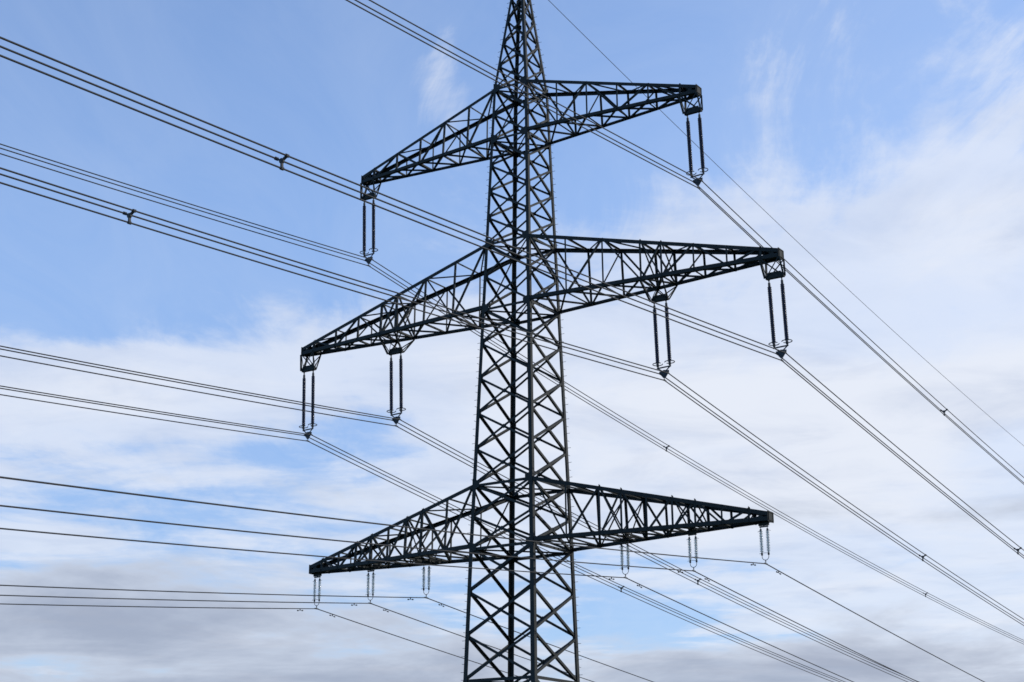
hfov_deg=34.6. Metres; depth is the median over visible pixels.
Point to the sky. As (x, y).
(885, 137)
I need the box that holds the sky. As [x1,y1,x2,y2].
[0,0,1023,681]
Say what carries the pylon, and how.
on the ground

